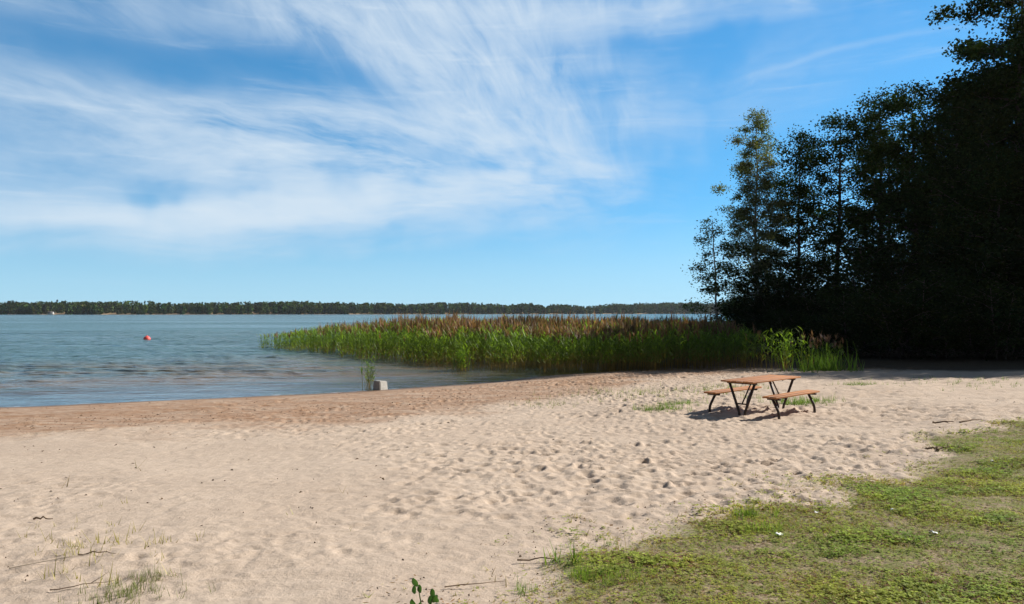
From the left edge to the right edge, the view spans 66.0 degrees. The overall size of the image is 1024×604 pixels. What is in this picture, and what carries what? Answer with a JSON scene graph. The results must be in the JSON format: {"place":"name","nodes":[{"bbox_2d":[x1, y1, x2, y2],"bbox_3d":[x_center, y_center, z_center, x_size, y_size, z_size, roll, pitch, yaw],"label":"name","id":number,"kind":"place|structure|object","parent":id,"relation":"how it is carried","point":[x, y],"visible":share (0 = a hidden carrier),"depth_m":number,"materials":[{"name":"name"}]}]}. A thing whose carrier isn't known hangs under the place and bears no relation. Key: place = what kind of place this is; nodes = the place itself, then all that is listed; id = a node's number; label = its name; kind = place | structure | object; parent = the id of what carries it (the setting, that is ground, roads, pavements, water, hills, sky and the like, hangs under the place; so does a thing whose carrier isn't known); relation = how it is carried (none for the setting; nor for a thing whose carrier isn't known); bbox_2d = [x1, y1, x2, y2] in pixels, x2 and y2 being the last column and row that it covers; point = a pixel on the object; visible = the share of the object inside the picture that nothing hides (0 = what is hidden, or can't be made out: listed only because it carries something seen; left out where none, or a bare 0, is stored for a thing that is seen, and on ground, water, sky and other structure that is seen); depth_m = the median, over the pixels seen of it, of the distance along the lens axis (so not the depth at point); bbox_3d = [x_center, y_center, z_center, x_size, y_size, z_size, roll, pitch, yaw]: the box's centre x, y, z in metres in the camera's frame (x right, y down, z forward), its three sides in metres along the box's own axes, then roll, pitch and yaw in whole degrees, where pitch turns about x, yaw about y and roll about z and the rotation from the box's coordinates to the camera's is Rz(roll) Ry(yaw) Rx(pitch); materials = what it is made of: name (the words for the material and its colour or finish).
{"place":"outdoors","nodes":[
{"label":"outdoors","id":0,"kind":"place"},
{"bbox_2d":[0,314,790,406],"bbox_3d":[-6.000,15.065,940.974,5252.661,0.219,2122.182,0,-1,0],"label":"water","id":1,"kind":"structure","parent":0,"point":[66,352],"depth_m":47.00,"materials":[{"name":"blue liquid"}]},
{"bbox_2d":[0,0,1020,307],"label":"sky","id":2,"kind":"structure","parent":0,"point":[545,153],"materials":[{"name":"blue"}]},
{"bbox_2d":[0,311,1023,603],"bbox_3d":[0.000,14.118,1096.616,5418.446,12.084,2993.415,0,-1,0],"label":"ground","id":3,"kind":"structure","parent":0,"point":[452,497],"depth_m":9.68,"materials":[{"name":"beige sand"}]},
{"bbox_2d":[33,516,52,519],"bbox_3d":[-4.463,2.054,7.497,0.205,0.044,0.023,0,-1,9],"label":"driftwood stick","id":4,"kind":"object","parent":3,"relation":"on","point":[34,518],"visible":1,"depth_m":7.49,"materials":[{"name":"brown wood"}]},
{"bbox_2d":[9,554,84,568],"bbox_3d":[-3.524,1.979,6.031,0.551,0.046,0.022,0,-1,-29],"label":"driftwood stick","id":5,"kind":"object","parent":3,"relation":"on","point":[43,561],"visible":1,"depth_m":6.00,"materials":[{"name":"brown wood"}]},
{"bbox_2d":[39,551,56,579],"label":"grass sprig","id":6,"kind":"object","parent":3,"relation":"on","point":[51,570],"depth_m":5.69,"materials":[{"name":"plant"}]},
{"bbox_2d":[50,573,113,589],"bbox_3d":[-2.960,1.927,5.437,0.402,0.079,0.062,0,-1,-19],"label":"driftwood stick","id":7,"kind":"object","parent":3,"relation":"on","point":[81,584],"visible":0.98,"depth_m":5.42,"materials":[{"name":"brown wood"}]},
{"bbox_2d":[72,532,113,545],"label":"grass sprig","id":8,"kind":"object","parent":3,"relation":"on","point":[97,537],"depth_m":6.58,"materials":[{"name":"plant"}]},
{"bbox_2d":[78,551,115,554],"bbox_3d":[-3.238,1.961,6.155,0.301,0.034,0.024,0,-1,1],"label":"driftwood stick","id":9,"kind":"object","parent":3,"relation":"on","point":[95,551],"visible":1,"depth_m":6.15,"materials":[{"name":"brown wood"}]},
{"bbox_2d":[84,563,129,587],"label":"grass sprig","id":10,"kind":"object","parent":3,"relation":"on","point":[99,585],"depth_m":5.47,"materials":[{"name":"green plant"}]},
{"bbox_2d":[56,565,215,603],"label":"grass tuft","id":11,"kind":"object","parent":3,"relation":"on","point":[135,587],"visible":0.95,"depth_m":5.25,"materials":[{"name":"green plant"}]},
{"bbox_2d":[127,564,181,585],"bbox_3d":[-2.552,1.896,5.599,0.351,0.142,0.247,1,-1,-38],"label":"grass tuft","id":12,"kind":"object","parent":3,"relation":"on","point":[144,571],"visible":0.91,"depth_m":5.58,"materials":[{"name":"green plant"}]},
{"bbox_2d":[0,300,726,314],"bbox_3d":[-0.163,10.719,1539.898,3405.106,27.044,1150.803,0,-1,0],"label":"wood","id":13,"kind":"object","parent":3,"relation":"on","point":[125,307],"visible":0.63,"depth_m":1118.63,"materials":[{"name":"green plant"}]},
{"bbox_2d":[357,354,377,388],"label":"reed clump","id":14,"kind":"object","parent":3,"relation":"on","point":[369,378],"visible":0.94,"depth_m":28.59,"materials":[{"name":"green plant"}]},
{"bbox_2d":[373,381,387,389],"bbox_3d":[-4.660,2.997,27.965,0.360,0.404,0.491,2,-4,28],"label":"concrete block","id":15,"kind":"object","parent":3,"relation":"on","point":[379,385],"depth_m":27.80,"materials":[{"name":"white concrete"}]},
{"bbox_2d":[410,578,438,603],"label":"leafy weed","id":16,"kind":"object","parent":3,"relation":"on","point":[432,597],"visible":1,"depth_m":4.73,"materials":[{"name":"green plant"}]},
{"bbox_2d":[445,343,475,374],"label":"reed clump","id":17,"kind":"object","parent":3,"relation":"on","point":[463,364],"visible":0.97,"depth_m":37.03,"materials":[{"name":"green plant"}]},
{"bbox_2d":[444,581,500,586],"bbox_3d":[-0.242,1.877,5.255,0.421,0.016,0.027,0,-1,-16],"label":"driftwood stick","id":18,"kind":"object","parent":3,"relation":"on","point":[469,584],"visible":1,"depth_m":5.23,"materials":[{"name":"brown wood"}]},
{"bbox_2d":[0,367,997,601],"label":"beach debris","id":19,"kind":"object","parent":3,"relation":"on","point":[449,422],"visible":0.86,"depth_m":15.94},
{"bbox_2d":[257,307,766,372],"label":"reed bed","id":20,"kind":"object","parent":3,"relation":"on","point":[622,340],"visible":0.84,"depth_m":40.37,"materials":[{"name":"green plant"}]},
{"bbox_2d":[514,576,539,596],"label":"grass tuft","id":21,"kind":"object","parent":3,"relation":"on","point":[519,590],"visible":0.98,"depth_m":5.14,"materials":[{"name":"green plant"}]},
{"bbox_2d":[517,557,562,560],"bbox_3d":[0.218,1.906,5.859,0.362,0.029,0.025,0,-1,-7],"label":"driftwood stick","id":22,"kind":"object","parent":3,"relation":"on","point":[533,559],"visible":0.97,"depth_m":5.85,"materials":[{"name":"brown wood"}]},
{"bbox_2d":[509,397,588,406],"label":"grass tuft","id":23,"kind":"object","parent":3,"relation":"on","point":[549,402],"visible":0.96,"depth_m":19.78,"materials":[{"name":"green plant"}]},
{"bbox_2d":[543,542,573,563],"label":"grass tuft","id":24,"kind":"object","parent":3,"relation":"on","point":[556,558],"visible":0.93,"depth_m":5.83,"materials":[{"name":"green plant"}]},
{"bbox_2d":[564,543,586,567],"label":"grass tuft","id":25,"kind":"object","parent":3,"relation":"on","point":[574,557],"visible":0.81,"depth_m":5.75,"materials":[{"name":"green plant"}]},
{"bbox_2d":[541,559,617,581],"bbox_3d":[0.472,1.850,5.477,0.545,0.158,0.345,0,-1,0],"label":"grass tuft","id":26,"kind":"object","parent":3,"relation":"on","point":[578,573],"visible":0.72,"depth_m":5.45,"materials":[{"name":"green plant"}]},
{"bbox_2d":[554,561,666,588],"bbox_3d":[0.677,1.832,5.366,0.752,0.172,0.481,0,-1,16],"label":"grass tuft","id":27,"kind":"object","parent":3,"relation":"on","point":[603,577],"visible":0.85,"depth_m":5.34,"materials":[{"name":"green plant"}]},
{"bbox_2d":[604,535,624,547],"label":"grass tuft","id":28,"kind":"object","parent":3,"relation":"on","point":[607,543],"visible":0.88,"depth_m":6.25,"materials":[{"name":"green plant"}]},
{"bbox_2d":[534,387,758,407],"bbox_3d":[3.848,2.481,21.845,6.514,0.473,5.617,0,-1,0],"label":"grass patch","id":29,"kind":"object","parent":3,"relation":"on","point":[640,393],"visible":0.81,"depth_m":22.07,"materials":[{"name":"green plant"}]},
{"bbox_2d":[632,398,691,412],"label":"grass tuft","id":30,"kind":"object","parent":3,"relation":"on","point":[662,404],"visible":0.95,"depth_m":17.55,"materials":[{"name":"green plant"}]},
{"bbox_2d":[657,395,707,406],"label":"grass tuft","id":31,"kind":"object","parent":3,"relation":"on","point":[677,403],"visible":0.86,"depth_m":18.60,"materials":[{"name":"plant"}]},
{"bbox_2d":[649,378,768,393],"bbox_3d":[6.085,2.533,23.990,3.615,0.363,3.762,0,-1,0],"label":"grass patch","id":32,"kind":"object","parent":3,"relation":"on","point":[715,387],"visible":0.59,"depth_m":23.79,"materials":[{"name":"green plant"}]},
{"bbox_2d":[680,214,756,339],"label":"aspen sapling","id":33,"kind":"object","parent":3,"relation":"on","point":[713,290],"visible":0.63,"depth_m":50.37,"materials":[{"name":"green plant"}]},
{"bbox_2d":[709,313,759,350],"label":"willow bush","id":34,"kind":"object","parent":3,"relation":"on","point":[739,321],"visible":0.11,"depth_m":46.49,"materials":[{"name":"green plant"}]},
{"bbox_2d":[707,288,798,352],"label":"willow bush","id":35,"kind":"object","parent":3,"relation":"on","point":[750,302],"visible":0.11,"depth_m":50.60,"materials":[{"name":"green plant"}]},
{"bbox_2d":[710,106,798,320],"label":"birch tree","id":36,"kind":"object","parent":3,"relation":"on","point":[746,171],"visible":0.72,"depth_m":53.36,"materials":[{"name":"green plant"}]},
{"bbox_2d":[728,496,783,518],"bbox_3d":[2.159,1.843,7.077,0.515,0.214,0.314,0,-1,0],"label":"grass tuft","id":37,"kind":"object","parent":3,"relation":"on","point":[748,510],"visible":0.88,"depth_m":7.09,"materials":[{"name":"green plant"}]},
{"bbox_2d":[720,514,800,535],"bbox_3d":[2.045,1.845,6.595,0.709,0.190,0.504,0,-1,21],"label":"grass tuft","id":38,"kind":"object","parent":3,"relation":"on","point":[768,529],"visible":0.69,"depth_m":6.54,"materials":[{"name":"green plant"}]},
{"bbox_2d":[704,374,819,419],"bbox_3d":[5.470,2.104,17.244,2.186,0.878,1.686,1,-1,-44],"label":"picnic table","id":39,"kind":"object","parent":3,"relation":"on","point":[770,379],"visible":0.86,"depth_m":16.99,"materials":[{"name":"brown wood"}]},
{"bbox_2d":[719,289,816,351],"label":"willow bush","id":40,"kind":"object","parent":3,"relation":"on","point":[763,309],"visible":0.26,"depth_m":48.78,"materials":[{"name":"green plant"}]},
{"bbox_2d":[727,276,826,347],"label":"willow bush","id":41,"kind":"object","parent":3,"relation":"on","point":[776,297],"depth_m":55.98,"materials":[{"name":"green plant"}]},
{"bbox_2d":[746,304,821,355],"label":"willow bush","id":42,"kind":"object","parent":3,"relation":"on","point":[780,328],"visible":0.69,"depth_m":43.78,"materials":[{"name":"green plant"}]},
{"bbox_2d":[694,237,876,351],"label":"willow bush","id":43,"kind":"object","parent":3,"relation":"on","point":[752,282],"visible":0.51,"depth_m":49.06,"materials":[{"name":"green plant"}]},
{"bbox_2d":[760,326,812,370],"bbox_3d":[11.257,1.943,32.406,2.136,1.921,2.333,0,-1,0],"label":"reed clump","id":44,"kind":"object","parent":3,"relation":"on","point":[783,352],"visible":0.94,"depth_m":32.34,"materials":[{"name":"green plant"}]},
{"bbox_2d":[758,394,833,405],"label":"grass tuft","id":45,"kind":"object","parent":3,"relation":"on","point":[801,400],"visible":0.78,"depth_m":18.72,"materials":[{"name":"green plant"}]},
{"bbox_2d":[759,124,854,289],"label":"alder tree","id":46,"kind":"object","parent":3,"relation":"on","point":[800,223],"visible":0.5,"depth_m":55.63,"materials":[{"name":"green plant"}]},
{"bbox_2d":[757,272,872,349],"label":"willow bush","id":47,"kind":"object","parent":3,"relation":"on","point":[803,291],"visible":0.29,"depth_m":47.14,"materials":[{"name":"green plant"}]},
{"bbox_2d":[785,332,844,365],"bbox_3d":[12.885,1.984,33.119,2.928,1.851,2.334,1,-1,-34],"label":"reed clump","id":48,"kind":"object","parent":3,"relation":"on","point":[826,340],"visible":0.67,"depth_m":32.97,"materials":[{"name":"green plant"}]},
{"bbox_2d":[792,393,843,401],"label":"grass tuft","id":49,"kind":"object","parent":3,"relation":"on","point":[822,397],"visible":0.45,"depth_m":19.44,"materials":[{"name":"green plant"}]},
{"bbox_2d":[783,307,856,356],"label":"willow bush","id":50,"kind":"object","parent":3,"relation":"on","point":[806,329],"visible":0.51,"depth_m":42.37,"materials":[{"name":"green plant"}]},
{"bbox_2d":[777,341,863,372],"bbox_3d":[12.472,2.079,31.421,3.088,1.421,3.409,-1,-1,41],"label":"grass clump","id":51,"kind":"object","parent":3,"relation":"on","point":[824,365],"visible":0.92,"depth_m":31.14,"materials":[{"name":"green plant"}]},
{"bbox_2d":[772,108,899,289],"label":"alder tree","id":52,"kind":"object","parent":3,"relation":"on","point":[871,161],"visible":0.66,"depth_m":54.44,"materials":[{"name":"green plant"}]},
{"bbox_2d":[801,276,885,347],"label":"willow bush","id":53,"kind":"object","parent":3,"relation":"on","point":[851,287],"visible":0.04,"depth_m":47.50,"materials":[{"name":"green plant"}]},
{"bbox_2d":[832,379,876,385],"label":"grass tuft","id":54,"kind":"object","parent":3,"relation":"on","point":[857,383],"visible":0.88,"depth_m":24.26,"materials":[{"name":"plant"}]},
{"bbox_2d":[821,81,934,271],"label":"alder tree","id":55,"kind":"object","parent":3,"relation":"on","point":[890,146],"visible":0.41,"depth_m":53.71,"materials":[{"name":"green plant"}]},
{"bbox_2d":[773,220,984,350],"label":"willow bush","id":56,"kind":"object","parent":3,"relation":"on","point":[890,249],"visible":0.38,"depth_m":46.03,"materials":[{"name":"green plant"}]},
{"bbox_2d":[801,240,958,349],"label":"willow bush","id":57,"kind":"object","parent":3,"relation":"on","point":[888,267],"visible":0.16,"depth_m":46.01,"materials":[{"name":"green plant"}]},
{"bbox_2d":[834,127,940,283],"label":"alder tree","id":58,"kind":"object","parent":3,"relation":"on","point":[897,138],"visible":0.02,"depth_m":66.09,"materials":[{"name":"green plant"}]},
{"bbox_2d":[837,80,973,263],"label":"alder tree","id":59,"kind":"object","parent":3,"relation":"on","point":[894,106],"visible":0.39,"depth_m":52.26,"materials":[{"name":"green plant"}]},
{"bbox_2d":[895,128,969,245],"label":"alder tree","id":60,"kind":"object","parent":3,"relation":"on","point":[927,161],"visible":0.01,"depth_m":72.20,"materials":[{"name":"green plant"}]},
{"bbox_2d":[855,80,1011,274],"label":"alder tree","id":61,"kind":"object","parent":3,"relation":"on","point":[906,189],"visible":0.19,"depth_m":50.88,"materials":[{"name":"green plant"}]},
{"bbox_2d":[861,376,1023,390],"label":"grass patch","id":62,"kind":"object","parent":3,"relation":"on","point":[904,383],"visible":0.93,"depth_m":23.77,"materials":[{"name":"plant"}]},
{"bbox_2d":[882,53,1023,272],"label":"alder tree","id":63,"kind":"object","parent":3,"relation":"on","point":[959,108],"visible":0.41,"depth_m":46.46,"materials":[{"name":"green plant"}]},
{"bbox_2d":[897,0,1023,276],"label":"broadleaf tree","id":64,"kind":"object","parent":3,"relation":"on","point":[977,51],"visible":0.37,"depth_m":47.48,"materials":[{"name":"green plant"}]},
{"bbox_2d":[909,23,1023,270],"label":"alder tree","id":65,"kind":"object","parent":3,"relation":"on","point":[954,149],"visible":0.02,"depth_m":50.22,"materials":[{"name":"green plant"}]},
{"bbox_2d":[959,419,981,422],"bbox_3d":[8.251,2.129,14.143,0.623,0.054,0.059,0,-1,-26],"label":"driftwood stick","id":66,"kind":"object","parent":3,"relation":"on","point":[968,420],"visible":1,"depth_m":14.08,"materials":[{"name":"brown wood"}]},
{"bbox_2d":[919,139,1023,349],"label":"alder tree","id":67,"kind":"object","parent":3,"relation":"on","point":[995,160],"visible":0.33,"depth_m":43.88,"materials":[{"name":"green plant"}]},
{"bbox_2d":[342,414,1023,603],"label":"lawn grass","id":68,"kind":"structure","parent":0,"point":[906,498],"depth_m":6.10,"materials":[{"name":"green plant"}]}
]}

